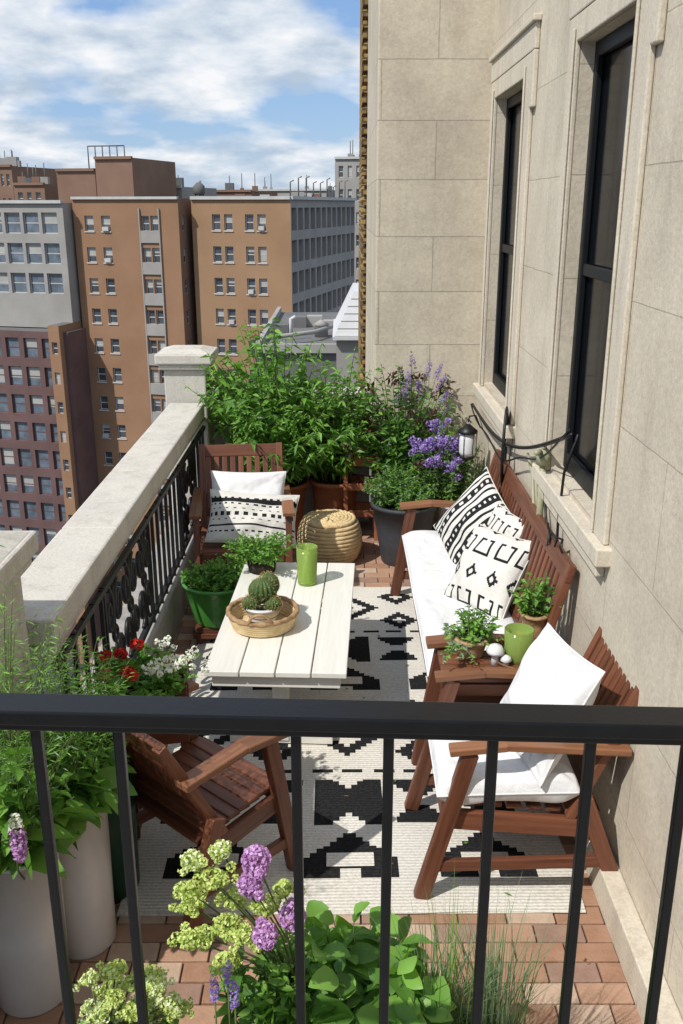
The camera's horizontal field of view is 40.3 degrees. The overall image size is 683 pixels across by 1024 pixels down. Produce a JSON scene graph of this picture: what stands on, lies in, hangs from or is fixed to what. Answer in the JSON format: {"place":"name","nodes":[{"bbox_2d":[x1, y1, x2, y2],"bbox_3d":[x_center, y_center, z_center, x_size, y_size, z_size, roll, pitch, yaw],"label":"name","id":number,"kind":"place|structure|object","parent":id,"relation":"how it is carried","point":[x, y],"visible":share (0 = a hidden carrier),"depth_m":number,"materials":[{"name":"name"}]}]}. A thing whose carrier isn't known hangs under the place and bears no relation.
{"place":"outdoors","nodes":[
{"label":"outdoors","id":0,"kind":"place"},
{"bbox_2d":[0,149,56,199],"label":"distant city building","id":1,"kind":"structure","parent":0,"point":[11,168],"depth_m":122.64,"materials":[{"name":"orange brick"}]},
{"bbox_2d":[12,163,58,199],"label":"distant city building","id":2,"kind":"structure","parent":0,"point":[34,188],"depth_m":118.11,"materials":[{"name":"orange brick"}]},
{"bbox_2d":[0,200,108,658],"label":"grey office building","id":3,"kind":"structure","parent":0,"point":[39,287],"depth_m":95.16,"materials":[{"name":"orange concrete"}]},
{"bbox_2d":[55,145,124,202],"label":"brown penthouse building","id":4,"kind":"structure","parent":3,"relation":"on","point":[76,182],"depth_m":106.86,"materials":[{"name":"orange brick"}]},
{"bbox_2d":[31,656,84,693],"bbox_3d":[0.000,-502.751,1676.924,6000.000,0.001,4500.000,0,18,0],"label":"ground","id":5,"kind":"structure","parent":0,"point":[50,671],"depth_m":101.18,"materials":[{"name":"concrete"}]},
{"bbox_2d":[47,320,92,662],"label":"orange brick building","id":6,"kind":"structure","parent":5,"relation":"on","point":[61,399],"depth_m":94.68,"materials":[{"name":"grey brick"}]},
{"bbox_2d":[70,196,197,588],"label":"orange brick building","id":7,"kind":"structure","parent":5,"relation":"on","point":[135,263],"depth_m":93.57,"materials":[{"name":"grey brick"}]},
{"bbox_2d":[93,156,176,196],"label":"brown penthouse building","id":8,"kind":"structure","parent":7,"relation":"on","point":[123,176],"depth_m":105.52,"materials":[{"name":"orange brick"}]},
{"bbox_2d":[193,182,204,195],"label":"rooftop water tank","id":9,"kind":"object","parent":7,"relation":"on","point":[198,188],"visible":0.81,"depth_m":110.99,"materials":[{"name":"grey metal"}]},
{"bbox_3d":[2.320,22.907,11.827,7.360,45.680,10.900,0,18,0],"label":"apartment building","id":10,"kind":"object","parent":5,"relation":"on","visible":0},
{"bbox_2d":[0,509,641,1023],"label":"terrace floor","id":11,"kind":"structure","parent":10,"relation":"on","point":[602,993],"depth_m":3.00,"materials":[{"name":"ceramic"}]},
{"bbox_2d":[0,531,38,739],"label":"stone pillar","id":12,"kind":"structure","parent":11,"relation":"on","point":[18,553],"depth_m":2.86,"materials":[{"name":"beige stone"}]},
{"bbox_2d":[0,839,66,1017],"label":"tall white planter","id":13,"kind":"object","parent":11,"relation":"on","point":[30,986],"visible":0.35,"depth_m":2.70,"materials":[{"name":"ceramic"}]},
{"bbox_2d":[7,813,27,879],"bbox_3d":[-0.878,0.919,2.520,0.048,0.278,0.112,-11,21,-31],"label":"purple flower spike","id":14,"kind":"object","parent":13,"relation":"in","point":[19,852],"visible":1,"depth_m":2.47,"materials":[{"name":"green plant"}]},
{"bbox_2d":[0,545,104,879],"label":"feathery cosmos plant","id":15,"kind":"object","parent":13,"relation":"in","point":[18,791],"visible":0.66,"depth_m":2.59,"materials":[{"name":"green plant"}]},
{"bbox_2d":[0,615,137,855],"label":"leafy plant","id":16,"kind":"object","parent":13,"relation":"in","point":[96,781],"visible":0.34,"depth_m":2.78,"materials":[{"name":"green plant"}]},
{"bbox_2d":[59,813,115,960],"bbox_3d":[-0.845,1.142,2.983,0.224,0.560,0.224,0,18,0],"label":"tall white planter","id":17,"kind":"object","parent":11,"relation":"on","point":[88,899],"visible":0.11,"depth_m":2.92,"materials":[{"name":"ceramic"}]},
{"bbox_2d":[21,403,209,747],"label":"stone parapet","id":18,"kind":"structure","parent":11,"relation":"on","point":[67,569],"depth_m":4.21,"materials":[{"name":"beige stone"}]},
{"bbox_2d":[52,425,204,694],"bbox_3d":[-0.962,0.221,4.891,0.024,0.574,3.550,0,18,0],"label":"wrought iron railing","id":19,"kind":"object","parent":18,"relation":"on","point":[110,612],"visible":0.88,"depth_m":4.53,"materials":[{"name":"black metal"}]},
{"bbox_2d":[102,751,139,903],"bbox_3d":[-0.830,1.067,3.227,0.240,0.550,0.240,0,18,0],"label":"dark green planter","id":20,"kind":"object","parent":11,"relation":"on","point":[118,877],"visible":0.05,"depth_m":3.18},
{"bbox_2d":[38,665,131,762],"bbox_3d":[-0.843,0.705,3.094,0.418,0.329,0.430,0,18,0],"label":"leafy plant","id":21,"kind":"object","parent":20,"relation":"in","point":[101,683],"visible":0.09,"depth_m":3.14,"materials":[{"name":"green plant"}]},
{"bbox_2d":[154,345,217,512],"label":"stone pillar","id":22,"kind":"structure","parent":11,"relation":"on","point":[179,365],"depth_m":6.45,"materials":[{"name":"beige stone"}]},
{"bbox_2d":[189,442,294,567],"bbox_3d":[-0.604,0.089,5.700,0.610,0.873,0.757,-2,18,-6],"label":"wooden armchair","id":23,"kind":"object","parent":11,"relation":"on","point":[200,506],"visible":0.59,"depth_m":5.86,"materials":[{"name":"brown wood"}]},
{"bbox_2d":[211,470,285,494],"bbox_3d":[-0.570,-0.085,5.680,0.463,0.345,0.149,0,-12,-3],"label":"white pillow","id":24,"kind":"object","parent":23,"relation":"on","point":[271,483],"visible":0.46,"depth_m":5.66,"materials":[{"name":"fabric"}]},
{"bbox_2d":[205,489,299,547],"bbox_3d":[-0.530,0.038,5.562,0.543,0.345,0.166,4,-23,-3],"label":"patterned pillow","id":25,"kind":"object","parent":23,"relation":"on","point":[232,514],"visible":0.79,"depth_m":5.51,"materials":[{"name":"beige fabric"}]},
{"bbox_2d":[212,387,369,521],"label":"back parapet","id":26,"kind":"structure","parent":11,"relation":"on","point":[361,496],"depth_m":6.97,"materials":[{"name":"stone"}]},
{"bbox_2d":[290,476,308,538],"bbox_3d":[-0.450,-0.028,6.752,0.430,0.420,0.430,0,18,0],"label":"terracotta pot","id":27,"kind":"object","parent":11,"relation":"on","point":[300,489],"visible":0.19,"depth_m":6.65,"materials":[{"name":"ceramic"}]},
{"bbox_2d":[184,317,388,486],"bbox_3d":[-0.420,-0.763,6.464,1.285,1.209,1.388,-14,23,-35],"label":"leafy shrub","id":28,"kind":"object","parent":27,"relation":"in","point":[246,414],"visible":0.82,"depth_m":6.35,"materials":[{"name":"green plant"}]},
{"bbox_2d":[297,509,361,566],"bbox_3d":[-0.080,0.168,6.321,0.444,0.318,0.444,0,18,0],"label":"woven pouf","id":29,"kind":"object","parent":11,"relation":"on","point":[334,535],"visible":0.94,"depth_m":6.16,"materials":[{"name":"wicker"}]},
{"bbox_2d":[309,472,359,510],"bbox_3d":[-0.050,-0.047,6.809,0.370,0.420,0.370,0,18,0],"label":"terracotta pot","id":30,"kind":"object","parent":11,"relation":"on","point":[329,495],"visible":0.5,"depth_m":6.65,"materials":[{"name":"ceramic"}]},
{"bbox_2d":[286,346,381,483],"bbox_3d":[-0.065,-0.680,6.594,0.754,0.984,0.676,5,19,14],"label":"leafy shrub","id":31,"kind":"object","parent":30,"relation":"in","point":[340,467],"visible":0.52,"depth_m":6.52,"materials":[{"name":"green plant"}]},
{"bbox_2d":[117,587,585,916],"bbox_3d":[0.020,0.922,4.522,1.612,0.008,2.860,0,18,-1],"label":"patterned rug","id":32,"kind":"object","parent":11,"relation":"on","point":[342,840],"visible":0.34,"depth_m":3.58,"materials":[{"name":"white fabric"}]},
{"bbox_2d":[118,654,190,838],"bbox_3d":[-0.700,0.899,3.561,0.252,0.660,0.252,-3,19,-9],"label":"wooden planter box","id":33,"kind":"object","parent":32,"relation":"on","point":[183,739],"visible":0.18,"depth_m":3.42,"materials":[{"name":"brown wood"}]},
{"bbox_2d":[92,635,209,695],"bbox_3d":[-0.695,0.584,3.379,0.449,0.195,0.416,0,18,0],"label":"geranium","id":34,"kind":"object","parent":33,"relation":"in","point":[160,676],"visible":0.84,"depth_m":3.35,"materials":[{"name":"green plant"}]},
{"bbox_2d":[96,679,292,946],"bbox_3d":[-0.525,0.949,3.242,0.550,0.757,0.581,16,24,39],"label":"wooden armchair","id":35,"kind":"object","parent":32,"relation":"on","point":[203,791],"visible":0.67,"depth_m":3.15,"materials":[{"name":"brown wood"}]},
{"bbox_2d":[193,623,219,644],"bbox_3d":[-0.680,0.647,5.205,0.260,0.107,0.260,0,18,0],"label":"plant riser","id":36,"kind":"object","parent":32,"relation":"on","point":[201,633],"visible":0.34,"depth_m":5.08,"materials":[{"name":"brown wood"}]},
{"bbox_2d":[181,565,235,627],"bbox_3d":[-0.680,0.480,5.150,0.400,0.240,0.400,0,18,0],"label":"green pot","id":37,"kind":"object","parent":36,"relation":"on","point":[208,609],"visible":0.35,"depth_m":5.00,"materials":[{"name":"ceramic"}]},
{"bbox_2d":[180,550,244,596],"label":"herb bush","id":38,"kind":"object","parent":37,"relation":"in","point":[219,574],"visible":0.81,"depth_m":5.06,"materials":[{"name":"green plant"}]},
{"bbox_2d":[204,562,354,743],"bbox_3d":[-0.250,0.680,4.511,0.594,0.447,1.250,1,18,2],"label":"coffee table","id":39,"kind":"object","parent":32,"relation":"on","point":[296,650],"visible":0.68,"depth_m":4.11,"materials":[{"name":"paint"}]},
{"bbox_2d":[222,530,298,574],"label":"potted herbs","id":40,"kind":"object","parent":39,"relation":"on","point":[263,558],"visible":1,"depth_m":4.85,"materials":[{"name":"green plant"}]},
{"bbox_2d":[226,594,299,637],"bbox_3d":[-0.360,0.456,4.258,0.338,0.130,0.353,0,18,0],"label":"woven tray","id":41,"kind":"object","parent":39,"relation":"on","point":[242,622],"visible":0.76,"depth_m":4.16,"materials":[{"name":"wicker"}]},
{"bbox_2d":[244,601,282,621],"bbox_3d":[-0.360,0.460,4.269,0.182,0.085,0.182,0,18,0],"label":"white bowl","id":42,"kind":"object","parent":41,"relation":"on","point":[272,615],"visible":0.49,"depth_m":4.20,"materials":[{"name":"ceramic"}]},
{"bbox_2d":[240,570,281,610],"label":"potted cactus","id":43,"kind":"object","parent":42,"relation":"on","point":[263,588],"visible":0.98,"depth_m":4.20,"materials":[{"name":"green plant"}]},
{"bbox_2d":[296,543,317,586],"bbox_3d":[-0.175,0.268,4.722,0.108,0.200,0.108,0,18,0],"label":"green candle glass","id":44,"kind":"object","parent":39,"relation":"on","point":[306,553],"visible":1,"depth_m":4.69,"materials":[{"name":"glass"}]},
{"bbox_2d":[190,635,586,962],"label":"fallen leaves","id":45,"kind":"object","parent":32,"relation":"on","point":[585,960],"visible":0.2,"depth_m":3.51,"materials":[{"name":"brown plant"}]},
{"bbox_2d":[437,650,512,695],"bbox_3d":[0.620,0.868,3.767,0.460,0.565,0.235,0,18,0],"label":"side table","id":46,"kind":"object","parent":32,"relation":"on","point":[488,687],"visible":0.23,"depth_m":3.61,"materials":[{"name":"brown wood"}]},
{"bbox_2d":[453,630,488,659],"bbox_3d":[0.520,0.538,3.737,0.142,0.080,0.142,0,18,0],"label":"planter","id":47,"kind":"object","parent":46,"relation":"on","point":[477,649],"visible":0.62,"depth_m":3.69,"materials":[{"name":"ceramic"}]},
{"bbox_2d":[439,605,503,664],"bbox_3d":[0.532,0.471,3.659,0.321,0.155,0.399,0,18,0],"label":"herb plant","id":48,"kind":"object","parent":47,"relation":"in","point":[473,627],"visible":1,"depth_m":3.69,"materials":[{"name":"green plant"}]},
{"bbox_2d":[496,645,519,667],"bbox_3d":[0.710,0.582,3.699,0.224,0.020,0.224,0,18,0],"label":"wooden tray","id":49,"kind":"object","parent":46,"relation":"on","point":[499,662],"visible":0.16,"depth_m":3.65,"materials":[{"name":"brown wood"}]},
{"bbox_2d":[486,643,511,667],"bbox_3d":[0.620,0.560,3.657,0.103,0.088,0.072,3,19,10],"label":"ceramic mushroom","id":50,"kind":"object","parent":49,"relation":"on","point":[494,651],"visible":0.98,"depth_m":3.63,"materials":[{"name":"white ceramic"}]},
{"bbox_2d":[504,623,533,664],"bbox_3d":[0.700,0.522,3.679,0.116,0.130,0.116,0,18,0],"label":"green candle glass","id":51,"kind":"object","parent":49,"relation":"on","point":[518,639],"visible":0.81,"depth_m":3.64,"materials":[{"name":"glass"}]},
{"bbox_2d":[520,611,547,638],"bbox_3d":[0.800,0.463,3.860,0.122,0.100,0.122,0,18,0],"label":"planter","id":52,"kind":"object","parent":46,"relation":"on","point":[537,623],"visible":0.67,"depth_m":3.81,"materials":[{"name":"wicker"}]},
{"bbox_2d":[506,572,564,617],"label":"trailing plant","id":53,"kind":"object","parent":52,"relation":"in","point":[532,606],"visible":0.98,"depth_m":3.81,"materials":[{"name":"green plant"}]},
{"bbox_2d":[390,449,576,764],"bbox_3d":[0.621,0.361,4.742,0.639,0.926,1.905,0,18,0],"label":"garden bench","id":54,"kind":"object","parent":32,"relation":"on","point":[559,568],"visible":0.32,"depth_m":4.22,"materials":[{"name":"brown wood"}]},
{"bbox_2d":[402,530,456,593],"bbox_3d":[0.595,0.276,5.178,0.465,0.132,0.884,-1,18,0],"label":"bench cushion","id":55,"kind":"object","parent":54,"relation":"on","point":[431,565],"visible":0.41,"depth_m":5.06,"materials":[{"name":"white fabric"}]},
{"bbox_2d":[433,466,510,564],"bbox_3d":[0.715,0.071,5.015,0.185,0.474,0.474,21,32,-33],"label":"striped pillow","id":56,"kind":"object","parent":55,"relation":"on","point":[454,525],"visible":0.7,"depth_m":4.99,"materials":[{"name":"beige fabric"}]},
{"bbox_2d":[486,502,523,537],"bbox_3d":[0.810,0.172,4.711,0.121,0.364,0.364,16,12,-24],"label":"patterned pillow","id":57,"kind":"object","parent":55,"relation":"on","point":[502,519],"visible":0.24,"depth_m":4.67,"materials":[{"name":"beige fabric"}]},
{"bbox_2d":[412,589,513,676],"bbox_3d":[0.595,0.553,4.337,0.465,0.127,0.874,-1,18,0],"label":"bench cushion","id":58,"kind":"object","parent":54,"relation":"on","point":[435,610],"visible":0.33,"depth_m":4.38,"materials":[{"name":"white fabric"}]},
{"bbox_2d":[444,522,530,618],"bbox_3d":[0.710,0.288,4.487,0.165,0.424,0.424,28,-4,-36],"label":"patterned pillow","id":59,"kind":"object","parent":58,"relation":"on","point":[491,567],"visible":0.91,"depth_m":4.40,"materials":[{"name":"beige fabric"}]},
{"bbox_2d":[404,626,638,899],"bbox_3d":[0.635,0.849,3.345,0.767,0.883,0.555,0,18,0],"label":"wooden armchair","id":60,"kind":"object","parent":32,"relation":"on","point":[615,689],"visible":0.41,"depth_m":3.16,"materials":[{"name":"brown wood"}]},
{"bbox_2d":[428,740,579,804],"bbox_3d":[0.560,0.862,3.349,0.485,0.155,0.525,-2,18,1],"label":"seat cushion","id":61,"kind":"object","parent":60,"relation":"on","point":[516,780],"visible":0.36,"depth_m":3.12,"materials":[{"name":"white fabric"}]},
{"bbox_2d":[500,623,604,787],"bbox_3d":[0.710,0.659,3.251,0.222,0.444,0.444,24,8,-17],"label":"white pillow","id":62,"kind":"object","parent":61,"relation":"on","point":[555,668],"visible":0.59,"depth_m":3.14,"materials":[{"name":"fabric"}]},
{"bbox_2d":[344,450,379,540],"bbox_3d":[0.140,-0.123,6.720,0.260,0.621,0.230,0,18,0],"label":"plant stand","id":63,"kind":"object","parent":11,"relation":"on","point":[357,487],"visible":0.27,"depth_m":6.62,"materials":[{"name":"wood"}]},
{"bbox_2d":[349,437,370,452],"bbox_3d":[0.140,-0.484,6.601,0.180,0.130,0.180,0,18,0],"label":"terracotta pot","id":64,"kind":"object","parent":63,"relation":"on","point":[361,444],"visible":0.14,"depth_m":6.55,"materials":[{"name":"ceramic"}]},
{"bbox_2d":[331,395,386,436],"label":"potted plant","id":65,"kind":"object","parent":64,"relation":"on","point":[371,424],"visible":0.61,"depth_m":6.48,"materials":[{"name":"green plant"}]},
{"bbox_2d":[370,497,437,567],"bbox_3d":[0.420,0.129,6.277,0.454,0.420,0.454,0,18,0],"label":"grey planter","id":66,"kind":"object","parent":11,"relation":"on","point":[389,523],"visible":0.38,"depth_m":6.12,"materials":[{"name":"plastic"}]},
{"bbox_2d":[359,465,438,510],"bbox_3d":[0.396,-0.169,6.179,0.514,0.292,0.573,5,19,14],"label":"potted fern","id":67,"kind":"object","parent":66,"relation":"on","point":[395,491],"visible":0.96,"depth_m":6.12,"materials":[{"name":"green plant"}]},
{"bbox_2d":[454,1002,471,1023],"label":"grey planter","id":68,"kind":"object","parent":11,"relation":"on","point":[464,1011],"visible":0.05,"depth_m":2.38,"materials":[{"name":"soil"}]},
{"bbox_2d":[469,1010,520,1023],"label":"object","id":69,"kind":"object","parent":11,"relation":"on","point":[501,1019],"visible":0.04,"depth_m":2.44,"materials":[{"name":"soil"}]},
{"bbox_2d":[349,868,577,1023],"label":"ornamental grass","id":70,"kind":"object","parent":69,"relation":"in","point":[492,985],"depth_m":2.31,"materials":[{"name":"green plant"}]},
{"bbox_3d":[-0.020,1.420,2.364,0.424,0.420,0.424,0,18,0],"label":"grey planter","id":71,"kind":"object","parent":11,"relation":"on","visible":0},
{"bbox_2d":[167,839,456,1023],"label":"flowering hydrangea plant","id":72,"kind":"object","parent":71,"relation":"in","point":[337,991],"visible":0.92,"depth_m":2.17,"materials":[{"name":"green plant"}]},
{"bbox_2d":[209,959,239,1023],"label":"lavender","id":73,"kind":"object","parent":72,"relation":"attached to","point":[226,982],"visible":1,"depth_m":1.98,"materials":[{"name":"purple plant"}]},
{"bbox_3d":[0.420,0.010,6.669,0.344,0.400,0.344,0,18,0],"label":"terracotta pot","id":74,"kind":"object","parent":11,"relation":"on","visible":0},
{"bbox_2d":[340,364,460,489],"bbox_3d":[0.432,-0.573,6.402,0.869,0.919,0.882,10,21,28],"label":"burgundy leaved shrub","id":75,"kind":"object","parent":74,"relation":"in","point":[393,455],"visible":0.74,"depth_m":6.36,"materials":[{"name":"green plant"}]},
{"bbox_2d":[365,0,495,531],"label":"return wall","id":76,"kind":"structure","parent":10,"relation":"on","point":[429,94],"depth_m":6.18,"materials":[{"name":"stone"}]},
{"bbox_2d":[472,0,682,1023],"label":"limestone wall","id":77,"kind":"structure","parent":10,"relation":"on","point":[581,330],"depth_m":3.38,"materials":[{"name":"beige stone"}]},
{"bbox_2d":[500,406,508,486],"bbox_3d":[0.906,-0.362,5.170,0.016,0.452,0.262,4,19,13],"label":"wrought iron wall bracket","id":78,"kind":"object","parent":77,"relation":"attached to","point":[503,446],"visible":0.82,"depth_m":5.07,"materials":[{"name":"metal"}]},
{"bbox_2d":[468,403,579,562],"bbox_3d":[0.869,-0.406,5.068,0.123,0.712,2.722,0,18,-1],"label":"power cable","id":79,"kind":"object","parent":77,"relation":"attached to","point":[565,436],"visible":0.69,"depth_m":4.11,"materials":[{"name":"metal"}]},
{"bbox_2d":[458,419,477,459],"bbox_3d":[0.800,-0.460,5.903,0.125,0.262,0.125,0,18,0],"label":"hanging lantern","id":80,"kind":"object","parent":79,"relation":"hanging from","point":[467,441],"visible":1,"depth_m":5.87,"materials":[{"name":"glass"}]},
{"bbox_2d":[526,449,551,515],"bbox_3d":[0.934,-0.082,4.454,0.089,0.563,0.491,2,18,7],"label":"lamp bracket","id":81,"kind":"object","parent":77,"relation":"attached to","point":[543,463],"visible":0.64,"depth_m":4.30,"materials":[{"name":"beige stone"}]},
{"bbox_3d":[-0.200,1.707,0.332,2.300,0.250,2.560,0,18,0],"label":"upper landing","id":82,"kind":"object","parent":77,"relation":"attached to","visible":0},
{"bbox_2d":[0,693,682,1023],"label":"black guard railing","id":83,"kind":"object","parent":82,"relation":"on","point":[590,727],"visible":1,"depth_m":1.14,"materials":[{"name":"paint"}]},
{"bbox_2d":[73,958,194,1023],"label":"sedum plant","id":84,"kind":"object","parent":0,"point":[168,1010],"visible":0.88,"depth_m":2.01,"materials":[{"name":"green plant"}]},
{"bbox_2d":[0,0,359,189],"label":"sky","id":85,"kind":"structure","parent":0,"point":[218,90],"materials":[{"name":"blue"}]},
{"bbox_2d":[176,176,216,198],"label":"distant city building","id":86,"kind":"structure","parent":0,"point":[184,192],"depth_m":118.45,"materials":[{"name":"grey concrete"}]},
{"bbox_2d":[199,173,277,195],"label":"distant city building","id":87,"kind":"structure","parent":0,"point":[229,190],"depth_m":131.48,"materials":[{"name":"orange brick"}]},
{"bbox_2d":[190,176,356,386],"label":"tan apartment building","id":88,"kind":"structure","parent":0,"point":[259,260],"depth_m":92.36,"materials":[{"name":"orange brick"}]},
{"bbox_2d":[258,175,334,196],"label":"distant city building","id":89,"kind":"structure","parent":0,"point":[283,192],"depth_m":149.96,"materials":[{"name":"grey concrete"}]},
{"bbox_2d":[255,307,338,386],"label":"rooftop building","id":90,"kind":"structure","parent":0,"point":[310,327],"depth_m":40.33,"materials":[{"name":"grey concrete"}]},
{"bbox_2d":[333,283,358,386],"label":"white roofed house","id":91,"kind":"structure","parent":0,"point":[345,329],"depth_m":19.89,"materials":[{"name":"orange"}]},
{"bbox_2d":[334,140,358,282],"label":"distant city building","id":92,"kind":"structure","parent":0,"point":[346,168],"depth_m":127.02,"materials":[{"name":"grey concrete"}]},
{"bbox_2d":[358,0,367,386],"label":"brick tower","id":93,"kind":"structure","parent":0,"point":[363,114],"depth_m":10.14,"materials":[{"name":"brown brick"}]},
{"bbox_2d":[395,351,451,452],"bbox_3d":[0.571,-0.745,6.485,0.415,0.750,0.432,0,18,0],"label":"salvia","id":94,"kind":"object","parent":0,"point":[419,386],"visible":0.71,"depth_m":6.42,"materials":[{"name":"purple plant"}]},
{"bbox_2d":[437,507,448,519],"bbox_3d":[0.780,0.119,6.337,0.290,0.400,0.290,0,18,0],"label":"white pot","id":95,"kind":"object","parent":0,"point":[441,511],"visible":0.08,"depth_m":6.22,"materials":[{"name":"ceramic"}]},
{"bbox_2d":[408,418,484,508],"bbox_3d":[0.708,-0.323,6.205,0.528,0.604,0.558,0,18,0],"label":"purple flower plant","id":96,"kind":"object","parent":95,"relation":"on","point":[449,479],"visible":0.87,"depth_m":6.14,"materials":[{"name":"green plant"}]}
]}

